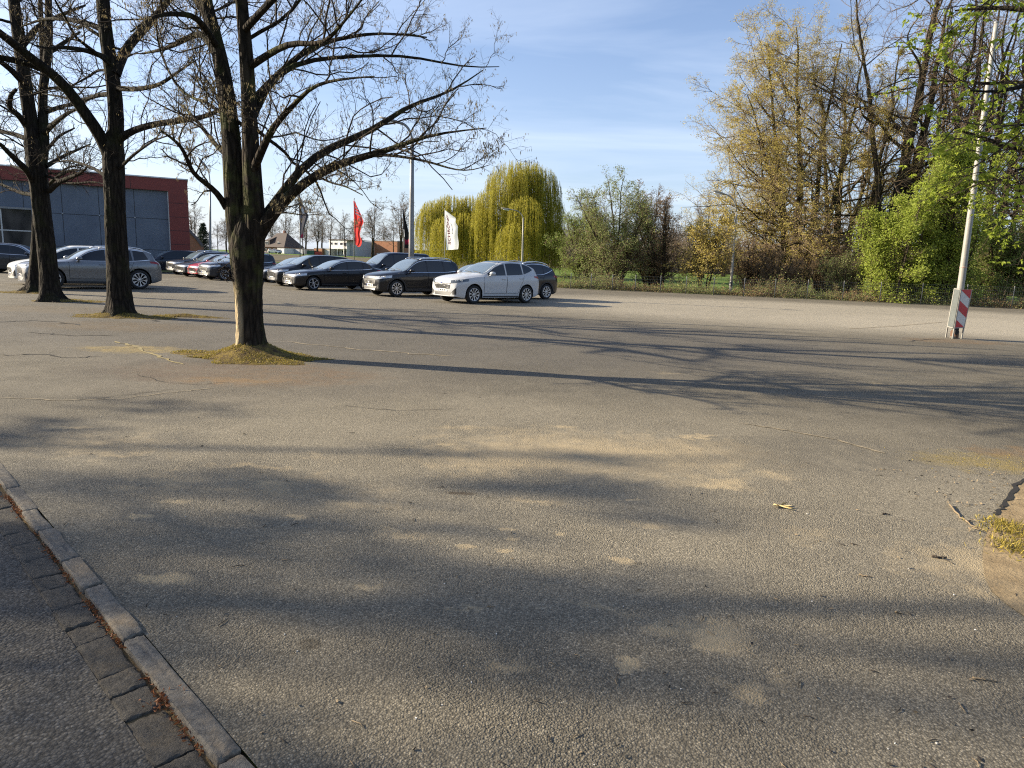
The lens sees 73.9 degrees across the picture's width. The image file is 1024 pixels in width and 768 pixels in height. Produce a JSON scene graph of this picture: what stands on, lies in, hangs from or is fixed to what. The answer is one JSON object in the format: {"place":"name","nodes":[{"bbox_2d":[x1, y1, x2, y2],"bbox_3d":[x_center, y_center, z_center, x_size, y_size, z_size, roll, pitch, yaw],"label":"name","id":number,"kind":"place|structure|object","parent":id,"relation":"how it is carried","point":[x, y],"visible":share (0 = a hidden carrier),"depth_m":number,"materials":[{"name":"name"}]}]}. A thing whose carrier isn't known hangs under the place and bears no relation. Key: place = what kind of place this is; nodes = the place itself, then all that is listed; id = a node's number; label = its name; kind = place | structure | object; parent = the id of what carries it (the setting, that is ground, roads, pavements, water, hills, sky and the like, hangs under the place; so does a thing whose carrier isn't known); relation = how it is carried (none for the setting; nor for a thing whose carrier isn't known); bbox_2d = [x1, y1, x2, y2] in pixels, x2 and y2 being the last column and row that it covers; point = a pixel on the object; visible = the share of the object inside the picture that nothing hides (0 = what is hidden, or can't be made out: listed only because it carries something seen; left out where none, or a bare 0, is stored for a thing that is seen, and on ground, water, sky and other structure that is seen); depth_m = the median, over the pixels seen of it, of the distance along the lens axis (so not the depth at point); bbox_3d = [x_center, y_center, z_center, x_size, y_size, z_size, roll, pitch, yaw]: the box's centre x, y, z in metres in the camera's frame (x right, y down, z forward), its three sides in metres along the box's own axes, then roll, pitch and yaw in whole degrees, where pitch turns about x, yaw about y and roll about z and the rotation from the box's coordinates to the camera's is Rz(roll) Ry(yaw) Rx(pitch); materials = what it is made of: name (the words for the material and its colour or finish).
{"place":"outdoors","nodes":[
{"label":"outdoors","id":0,"kind":"place"},
{"bbox_2d":[0,533,153,767],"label":"road","id":1,"kind":"structure","parent":0,"point":[58,709],"depth_m":2.40,"materials":[{"name":"asphalt"}]},
{"bbox_2d":[265,231,303,252],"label":"house","id":2,"kind":"structure","parent":0,"point":[284,239],"depth_m":254.70,"materials":[{"name":"brick"}]},
{"bbox_2d":[228,252,469,268],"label":"ploughed field","id":3,"kind":"structure","parent":0,"point":[279,257],"depth_m":166.14,"materials":[{"name":"plant"}]},
{"bbox_2d":[0,270,1023,767],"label":"parking lot","id":4,"kind":"structure","parent":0,"point":[618,544],"depth_m":4.29,"materials":[{"name":"asphalt"}]},
{"bbox_2d":[0,243,29,271],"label":"car","id":5,"kind":"object","parent":4,"relation":"on","point":[10,252],"visible":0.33,"depth_m":38.06,"materials":[{"name":"paint"}]},
{"bbox_2d":[7,246,98,278],"bbox_3d":[-18.628,-5.032,28.758,4.406,1.640,2.230,-7,14,-43],"label":"car","id":6,"kind":"object","parent":4,"relation":"on","point":[62,252],"visible":0.14,"depth_m":27.82,"materials":[{"name":"paint"}]},
{"bbox_2d":[16,246,161,288],"bbox_3d":[-16.482,-4.600,26.669,4.780,1.673,2.360,-7,14,-43],"label":"car","id":7,"kind":"object","parent":4,"relation":"on","point":[86,266],"visible":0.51,"depth_m":26.05,"materials":[{"name":"grey paint"}]},
{"bbox_2d":[70,312,178,319],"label":"moss bank","id":8,"kind":"structure","parent":4,"relation":"on","point":[122,315],"depth_m":15.65,"materials":[{"name":"plant"}]},
{"bbox_2d":[153,250,194,269],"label":"car","id":9,"kind":"object","parent":4,"relation":"on","point":[161,258],"visible":0.21,"depth_m":48.56,"materials":[{"name":"black paint"}]},
{"bbox_2d":[153,313,230,318],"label":"moss bank","id":10,"kind":"structure","parent":4,"relation":"on","point":[186,315],"depth_m":16.35,"materials":[{"name":"plant"}]},
{"bbox_2d":[166,250,228,273],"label":"car","id":11,"kind":"object","parent":4,"relation":"on","point":[170,265],"visible":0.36,"depth_m":46.46,"materials":[{"name":"black paint"}]},
{"bbox_2d":[175,254,226,275],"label":"car","id":12,"kind":"object","parent":4,"relation":"on","point":[182,267],"visible":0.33,"depth_m":43.39,"materials":[{"name":"paint"}]},
{"bbox_2d":[187,255,225,277],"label":"car","id":13,"kind":"object","parent":4,"relation":"on","point":[192,268],"visible":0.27,"depth_m":41.37,"materials":[{"name":"red paint"}]},
{"bbox_2d":[198,252,275,279],"bbox_3d":[-16.233,-7.038,40.439,2.240,1.708,4.436,10,13,39],"label":"car","id":14,"kind":"object","parent":4,"relation":"on","point":[208,270],"visible":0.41,"depth_m":39.01,"materials":[{"name":"paint"}]},
{"bbox_2d":[170,343,334,364],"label":"moss bank","id":15,"kind":"structure","parent":4,"relation":"on","point":[263,354],"depth_m":10.15,"materials":[{"name":"plant"}]},
{"bbox_2d":[267,255,346,286],"bbox_3d":[-10.692,-6.043,36.178,4.406,1.640,2.230,-6,13,-39],"label":"car","id":16,"kind":"object","parent":4,"relation":"on","point":[275,274],"visible":0.45,"depth_m":35.22,"materials":[{"name":"black paint"}]},
{"bbox_2d":[283,259,381,290],"bbox_3d":[-8.600,-5.308,32.943,4.776,1.470,2.250,-6,13,-39],"label":"car","id":17,"kind":"object","parent":4,"relation":"on","point":[348,273],"visible":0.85,"depth_m":32.14,"materials":[{"name":"black paint"}]},
{"bbox_2d":[379,116,413,292],"bbox_3d":[-5.494,-8.500,32.551,1.749,8.119,0.346,2,10,0],"label":"street lamp","id":18,"kind":"object","parent":4,"relation":"on","point":[411,227],"visible":0.56,"depth_m":32.46,"materials":[{"name":"metal"}]},
{"bbox_2d":[366,252,428,270],"bbox_3d":[-7.131,-6.804,40.310,4.902,1.965,2.340,-6,13,-39],"label":"van","id":19,"kind":"object","parent":4,"relation":"on","point":[382,261],"visible":0.16,"depth_m":39.44,"materials":[{"name":"blue paint"}]},
{"bbox_2d":[362,257,458,296],"bbox_3d":[-4.375,-4.764,30.076,4.436,1.708,2.240,-6,13,-40],"label":"car","id":20,"kind":"object","parent":4,"relation":"on","point":[413,274],"visible":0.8,"depth_m":29.24,"materials":[{"name":"black paint"}]},
{"bbox_2d":[432,260,538,303],"bbox_3d":[-0.998,-4.127,27.298,4.524,1.669,2.300,-7,13,-41],"label":"car","id":21,"kind":"object","parent":4,"relation":"on","point":[499,280],"visible":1,"depth_m":26.55,"materials":[{"name":"white paint"}]},
{"bbox_2d":[0,381,1023,767],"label":"litter","id":22,"kind":"object","parent":4,"relation":"on","point":[616,677],"visible":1,"depth_m":2.56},
{"bbox_2d":[517,261,556,298],"bbox_3d":[-0.007,-4.745,30.900,4.520,1.708,2.300,-6,13,-40],"label":"car","id":23,"kind":"object","parent":4,"relation":"on","point":[547,276],"visible":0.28,"depth_m":31.07,"materials":[{"name":"black paint"}]},
{"bbox_2d":[556,273,1023,308],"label":"wire fence","id":24,"kind":"object","parent":4,"relation":"on","point":[807,291],"visible":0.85,"depth_m":43.83,"materials":[{"name":"metal"}]},
{"bbox_2d":[871,0,1023,273],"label":"leafy tree","id":25,"kind":"object","parent":4,"relation":"on","point":[1015,133],"visible":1,"depth_m":10.30,"materials":[{"name":"green plant"}]},
{"bbox_2d":[945,288,971,338],"bbox_3d":[12.069,-1.902,18.388,0.454,1.350,0.428,2,10,0],"label":"warning board","id":26,"kind":"object","parent":4,"relation":"on","point":[959,307],"visible":1,"depth_m":18.26,"materials":[{"name":"plastic"}]},
{"bbox_2d":[950,21,998,338],"bbox_3d":[12.237,-5.262,17.977,0.201,8.142,0.373,2,10,0],"label":"metal pole","id":27,"kind":"object","parent":4,"relation":"on","point":[964,255],"visible":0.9,"depth_m":18.05,"materials":[{"name":"metal"}]},
{"bbox_2d":[983,481,1023,615],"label":"soil patch","id":28,"kind":"object","parent":4,"relation":"on","point":[1004,573],"visible":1,"depth_m":3.81,"materials":[{"name":"soil"}]},
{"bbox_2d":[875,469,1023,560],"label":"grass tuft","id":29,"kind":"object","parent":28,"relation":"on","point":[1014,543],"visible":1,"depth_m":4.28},
{"bbox_2d":[993,479,1023,514],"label":"asphalt crack","id":30,"kind":"object","parent":4,"relation":"on","point":[1010,496],"visible":0.96,"depth_m":4.96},
{"bbox_2d":[0,0,1023,257],"label":"sky","id":31,"kind":"structure","parent":0,"point":[591,83],"materials":[{"name":"blue"}]},
{"bbox_2d":[39,249,1018,767],"bbox_3d":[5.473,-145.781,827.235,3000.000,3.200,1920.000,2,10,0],"label":"ground","id":32,"kind":"structure","parent":0,"point":[713,279],"depth_m":83.52,"materials":[{"name":"green plant"}]},
{"bbox_2d":[0,463,19,491],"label":"kerb stone","id":33,"kind":"object","parent":32,"relation":"on","point":[7,480],"visible":0.48,"depth_m":4.54,"materials":[{"name":"stone"}]},
{"bbox_2d":[6,487,38,510],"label":"kerb stone","id":34,"kind":"object","parent":32,"relation":"on","point":[22,500],"visible":0.45,"depth_m":4.22,"materials":[{"name":"stone"}]},
{"bbox_2d":[22,509,52,534],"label":"kerb stone","id":35,"kind":"object","parent":32,"relation":"on","point":[35,520],"visible":0.4,"depth_m":3.90,"materials":[{"name":"stone"}]},
{"bbox_2d":[0,0,106,292],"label":"bare tree","id":36,"kind":"object","parent":32,"relation":"on","point":[31,283],"visible":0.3,"depth_m":22.38,"materials":[{"name":"brown plant"}]},
{"bbox_2d":[39,528,78,565],"bbox_3d":[-2.409,0.918,3.617,0.518,0.166,0.090,12,14,43],"label":"kerb stone","id":37,"kind":"object","parent":32,"relation":"on","point":[56,543],"visible":0.43,"depth_m":3.58,"materials":[{"name":"stone"}]},
{"bbox_2d":[0,0,158,302],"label":"bare tree","id":38,"kind":"object","parent":32,"relation":"on","point":[35,138],"visible":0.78,"depth_m":18.86,"materials":[{"name":"brown plant"}]},
{"bbox_2d":[62,557,100,594],"bbox_3d":[-2.086,0.983,3.303,0.383,0.172,0.085,12,14,43],"label":"kerb stone","id":39,"kind":"object","parent":32,"relation":"on","point":[79,571],"visible":0.46,"depth_m":3.26,"materials":[{"name":"stone"}]},
{"bbox_2d":[0,164,189,255],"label":"showroom","id":40,"kind":"structure","parent":32,"relation":"on","point":[157,215],"depth_m":52.85,"materials":[{"name":"metal"}]},
{"bbox_2d":[0,206,31,246],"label":"window","id":41,"kind":"structure","parent":40,"relation":"in","point":[15,222],"depth_m":50.65,"materials":[{"name":"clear glass"}]},
{"bbox_2d":[85,584,143,645],"bbox_3d":[-1.740,1.055,2.975,0.574,0.171,0.089,12,14,43],"label":"kerb stone","id":42,"kind":"object","parent":32,"relation":"on","point":[120,620],"visible":0.52,"depth_m":2.92,"materials":[{"name":"stone"}]},
{"bbox_2d":[0,0,240,316],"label":"bare tree","id":43,"kind":"object","parent":32,"relation":"on","point":[110,144],"visible":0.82,"depth_m":15.13,"materials":[{"name":"brown plant"}]},
{"bbox_2d":[0,485,255,767],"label":"gutter soil","id":44,"kind":"structure","parent":32,"relation":"on","point":[208,762],"depth_m":2.63,"materials":[{"name":"soil"}]},
{"bbox_2d":[0,507,21,524],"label":"gutter stone","id":45,"kind":"object","parent":44,"relation":"on","point":[7,516],"visible":0.38,"depth_m":3.99,"materials":[{"name":"concrete"}]},
{"bbox_2d":[0,521,28,536],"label":"gutter stone","id":46,"kind":"object","parent":44,"relation":"on","point":[12,528],"visible":0.33,"depth_m":3.82,"materials":[{"name":"concrete"}]},
{"bbox_2d":[4,530,37,547],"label":"gutter stone","id":47,"kind":"object","parent":44,"relation":"on","point":[20,538],"visible":0.29,"depth_m":3.69,"materials":[{"name":"concrete"}]},
{"bbox_2d":[11,541,49,563],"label":"gutter stone","id":48,"kind":"object","parent":44,"relation":"on","point":[26,552],"visible":0.44,"depth_m":3.53,"materials":[{"name":"concrete"}]},
{"bbox_2d":[21,556,61,580],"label":"gutter stone","id":49,"kind":"object","parent":44,"relation":"on","point":[40,568],"visible":0.44,"depth_m":3.36,"materials":[{"name":"concrete"}]},
{"bbox_2d":[32,574,69,592],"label":"gutter stone","id":50,"kind":"object","parent":44,"relation":"on","point":[49,582],"visible":0.34,"depth_m":3.22,"materials":[{"name":"stone"}]},
{"bbox_2d":[40,584,83,611],"bbox_3d":[-2.045,1.029,3.103,0.226,0.135,0.134,12,14,43],"label":"gutter stone","id":51,"kind":"object","parent":44,"relation":"on","point":[61,597],"visible":0.37,"depth_m":3.09,"materials":[{"name":"concrete"}]},
{"bbox_2d":[52,603,98,631],"bbox_3d":[-1.889,1.061,2.949,0.217,0.136,0.136,12,14,43],"label":"gutter stone","id":52,"kind":"object","parent":44,"relation":"on","point":[70,618],"visible":0.5,"depth_m":2.92,"materials":[{"name":"stone"}]},
{"bbox_2d":[67,622,108,646],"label":"gutter stone","id":53,"kind":"object","parent":44,"relation":"on","point":[79,636],"visible":0.34,"depth_m":2.81,"materials":[{"name":"stone"}]},
{"bbox_2d":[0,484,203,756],"bbox_3d":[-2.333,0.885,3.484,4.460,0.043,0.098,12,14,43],"label":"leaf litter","id":54,"kind":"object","parent":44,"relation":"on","point":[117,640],"visible":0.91,"depth_m":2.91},
{"bbox_2d":[76,635,132,680],"bbox_3d":[-1.594,1.121,2.666,0.301,0.138,0.135,12,14,43],"label":"gutter stone","id":55,"kind":"object","parent":44,"relation":"on","point":[103,658],"visible":0.45,"depth_m":2.65,"materials":[{"name":"stone"}]},
{"bbox_2d":[98,666,146,699],"bbox_3d":[-1.434,1.154,2.511,0.153,0.140,0.134,12,14,43],"label":"gutter stone","id":56,"kind":"object","parent":44,"relation":"on","point":[124,682],"visible":0.37,"depth_m":2.49,"materials":[{"name":"stone"}]},
{"bbox_2d":[111,686,162,722],"bbox_3d":[-1.323,1.179,2.403,0.161,0.135,0.135,12,14,43],"label":"gutter stone","id":57,"kind":"object","parent":44,"relation":"on","point":[128,707],"visible":0.39,"depth_m":2.38,"materials":[{"name":"concrete"}]},
{"bbox_2d":[127,710,194,767],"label":"gutter stone","id":58,"kind":"object","parent":44,"relation":"on","point":[159,741],"visible":0.67,"depth_m":2.22,"materials":[{"name":"stone"}]},
{"bbox_2d":[139,684,188,711],"bbox_3d":[-1.227,1.106,2.416,0.152,0.052,0.159,7,11,26],"label":"leaf clump","id":59,"kind":"object","parent":44,"relation":"on","point":[160,699],"visible":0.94,"depth_m":2.39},
{"bbox_2d":[158,749,208,767],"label":"gutter stone","id":60,"kind":"object","parent":44,"relation":"on","point":[192,759],"visible":1,"depth_m":2.12,"materials":[{"name":"stone"}]},
{"bbox_2d":[124,634,240,767],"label":"kerb stone","id":61,"kind":"object","parent":32,"relation":"on","point":[206,730],"visible":0.64,"depth_m":2.36,"materials":[{"name":"stone"}]},
{"bbox_2d":[189,229,203,251],"bbox_3d":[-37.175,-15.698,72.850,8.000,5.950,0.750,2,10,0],"label":"brick house","id":62,"kind":"structure","parent":32,"relation":"on","point":[196,244],"depth_m":72.76,"materials":[{"name":"brick"}]},
{"bbox_2d":[188,200,219,238],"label":"bare tree","id":63,"kind":"object","parent":32,"relation":"on","point":[191,221],"visible":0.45,"depth_m":117.27,"materials":[{"name":"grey plant"}]},
{"bbox_2d":[197,223,213,249],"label":"conifer","id":64,"kind":"object","parent":32,"relation":"on","point":[203,234],"visible":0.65,"depth_m":115.44,"materials":[{"name":"green plant"}]},
{"bbox_2d":[218,754,254,767],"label":"kerb stone","id":65,"kind":"object","parent":32,"relation":"on","point":[240,761],"visible":1,"depth_m":2.10,"materials":[{"name":"stone"}]},
{"bbox_2d":[94,0,537,345],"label":"bare tree","id":66,"kind":"object","parent":32,"relation":"on","point":[250,219],"visible":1,"depth_m":9.89,"materials":[{"name":"brown plant"}]},
{"bbox_2d":[305,207,331,250],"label":"bare tree","id":67,"kind":"object","parent":32,"relation":"on","point":[319,224],"visible":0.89,"depth_m":230.80,"materials":[{"name":"brown plant"}]},
{"bbox_2d":[328,238,371,256],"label":"block house","id":68,"kind":"structure","parent":32,"relation":"on","point":[363,249],"depth_m":243.28,"materials":[{"name":"paint"}]},
{"bbox_2d":[354,198,354,259],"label":"flag pole","id":69,"kind":"object","parent":32,"relation":"on","point":[354,243],"visible":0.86,"depth_m":62.81,"materials":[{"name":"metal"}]},
{"bbox_2d":[353,201,362,246],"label":"flag","id":70,"kind":"object","parent":69,"relation":"attached to","point":[358,240],"visible":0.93,"depth_m":62.75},
{"bbox_2d":[360,199,399,257],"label":"bare tree","id":71,"kind":"object","parent":32,"relation":"on","point":[371,222],"visible":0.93,"depth_m":220.37,"materials":[{"name":"brown plant"}]},
{"bbox_2d":[374,240,408,255],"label":"brick hall","id":72,"kind":"structure","parent":32,"relation":"on","point":[380,247],"depth_m":246.55,"materials":[{"name":"orange brick"}]},
{"bbox_2d":[384,192,417,252],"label":"bare tree","id":73,"kind":"object","parent":32,"relation":"on","point":[398,223],"visible":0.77,"depth_m":243.30,"materials":[{"name":"brown plant"}]},
{"bbox_2d":[444,209,444,259],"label":"flag pole","id":74,"kind":"object","parent":32,"relation":"on","point":[444,236],"visible":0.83,"depth_m":68.48,"materials":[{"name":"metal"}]},
{"bbox_2d":[445,211,458,249],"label":"flag","id":75,"kind":"object","parent":74,"relation":"attached to","point":[451,232],"visible":1,"depth_m":68.79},
{"bbox_2d":[414,193,498,268],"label":"weeping willow","id":76,"kind":"object","parent":32,"relation":"on","point":[432,226],"visible":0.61,"depth_m":83.86,"materials":[{"name":"green plant"}]},
{"bbox_2d":[468,159,566,273],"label":"weeping willow","id":77,"kind":"object","parent":32,"relation":"on","point":[525,193],"visible":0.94,"depth_m":79.62,"materials":[{"name":"green plant"}]},
{"bbox_2d":[540,209,612,284],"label":"shrub","id":78,"kind":"object","parent":32,"relation":"on","point":[575,236],"visible":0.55,"depth_m":54.38,"materials":[{"name":"green plant"}]},
{"bbox_2d":[562,164,664,288],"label":"tree","id":79,"kind":"object","parent":32,"relation":"on","point":[620,245],"visible":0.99,"depth_m":50.16,"materials":[{"name":"green plant"}]},
{"bbox_2d":[625,225,683,286],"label":"shrub","id":80,"kind":"object","parent":32,"relation":"on","point":[647,274],"visible":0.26,"depth_m":53.65,"materials":[{"name":"green plant"}]},
{"bbox_2d":[627,179,690,287],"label":"tree","id":81,"kind":"object","parent":32,"relation":"on","point":[664,224],"visible":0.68,"depth_m":51.36,"materials":[{"name":"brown plant"}]},
{"bbox_2d":[633,183,685,251],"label":"bare tree","id":82,"kind":"object","parent":32,"relation":"on","point":[659,192],"visible":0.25,"depth_m":97.04,"materials":[{"name":"brown plant"}]},
{"bbox_2d":[672,187,732,277],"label":"bare tree","id":83,"kind":"object","parent":32,"relation":"on","point":[699,209],"visible":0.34,"depth_m":102.90,"materials":[{"name":"plant"}]},
{"bbox_2d":[722,235,782,290],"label":"shrub","id":84,"kind":"object","parent":32,"relation":"on","point":[745,264],"visible":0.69,"depth_m":52.60,"materials":[{"name":"green plant"}]},
{"bbox_2d":[543,219,1020,283],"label":"wood","id":85,"kind":"object","parent":32,"relation":"on","point":[682,232],"visible":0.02,"depth_m":150.83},
{"bbox_2d":[557,264,1023,308],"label":"undergrowth","id":86,"kind":"object","parent":32,"relation":"on","point":[790,292],"visible":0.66,"depth_m":45.86,"materials":[{"name":"green plant"}]},
{"bbox_2d":[666,0,948,293],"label":"budding tree","id":87,"kind":"object","parent":32,"relation":"on","point":[773,189],"visible":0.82,"depth_m":55.21,"materials":[{"name":"yellow plant"}]},
{"bbox_2d":[787,216,865,294],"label":"shrub","id":88,"kind":"object","parent":32,"relation":"on","point":[816,277],"visible":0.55,"depth_m":52.76,"materials":[{"name":"brown plant"}]},
{"bbox_2d":[745,55,926,289],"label":"bare oak","id":89,"kind":"object","parent":32,"relation":"on","point":[863,181],"visible":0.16,"depth_m":67.04,"materials":[{"name":"brown plant"}]},
{"bbox_2d":[841,128,893,287],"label":"bare tree","id":90,"kind":"object","parent":32,"relation":"on","point":[867,191],"visible":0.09,"depth_m":78.80,"materials":[{"name":"brown plant"}]},
{"bbox_2d":[832,45,918,294],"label":"budding tree","id":91,"kind":"object","parent":32,"relation":"on","point":[907,69],"visible":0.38,"depth_m":59.07,"materials":[{"name":"brown plant"}]},
{"bbox_2d":[794,0,1019,293],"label":"bare oak","id":92,"kind":"object","parent":32,"relation":"on","point":[908,132],"visible":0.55,"depth_m":53.63,"materials":[{"name":"brown plant"}]},
{"bbox_2d":[885,48,941,293],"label":"bare tree","id":93,"kind":"object","parent":32,"relation":"on","point":[921,117],"visible":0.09,"depth_m":64.53,"materials":[{"name":"brown plant"}]},
{"bbox_2d":[845,130,1017,303],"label":"green bush","id":94,"kind":"object","parent":32,"relation":"on","point":[937,249],"visible":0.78,"depth_m":43.23,"materials":[{"name":"green plant"}]},
{"bbox_2d":[852,0,1023,277],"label":"bare oak","id":95,"kind":"object","parent":32,"relation":"on","point":[1006,40],"visible":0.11,"depth_m":59.83,"materials":[{"name":"brown plant"}]},
{"bbox_2d":[901,0,1023,261],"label":"bare tree","id":96,"kind":"object","parent":32,"relation":"on","point":[941,88],"visible":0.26,"depth_m":51.69,"materials":[{"name":"brown plant"}]},
{"bbox_2d":[925,0,1023,300],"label":"bare tree","id":97,"kind":"object","parent":32,"relation":"on","point":[1002,117],"visible":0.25,"depth_m":52.80,"materials":[{"name":"plant"}]},
{"bbox_2d":[985,232,1023,302],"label":"dark shrub","id":98,"kind":"object","parent":32,"relation":"on","point":[1016,249],"visible":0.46,"depth_m":44.78,"materials":[{"name":"green plant"}]},
{"label":"soil strip","id":99,"kind":"structure","parent":0,"visible":0},
{"bbox_2d":[663,197,748,289],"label":"young tree","id":100,"kind":"object","parent":99,"relation":"on","point":[709,245],"visible":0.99,"depth_m":48.28,"materials":[{"name":"green plant"}]},
{"bbox_2d":[711,190,736,290],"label":"street lamp","id":101,"kind":"object","parent":99,"relation":"on","point":[733,248],"visible":0.93,"depth_m":47.42,"materials":[{"name":"white paint"}]},
{"bbox_2d":[748,246,810,294],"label":"shrub","id":102,"kind":"object","parent":99,"relation":"on","point":[790,270],"visible":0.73,"depth_m":48.87,"materials":[{"name":"brown plant"}]},
{"bbox_2d":[814,248,864,297],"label":"shrub","id":103,"kind":"object","parent":99,"relation":"on","point":[832,275],"visible":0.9,"depth_m":46.58,"materials":[{"name":"green plant"}]},
{"bbox_2d":[952,203,1023,302],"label":"dark shrub","id":104,"kind":"object","parent":99,"relation":"on","point":[1000,280],"visible":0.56,"depth_m":45.30,"materials":[{"name":"green plant"}]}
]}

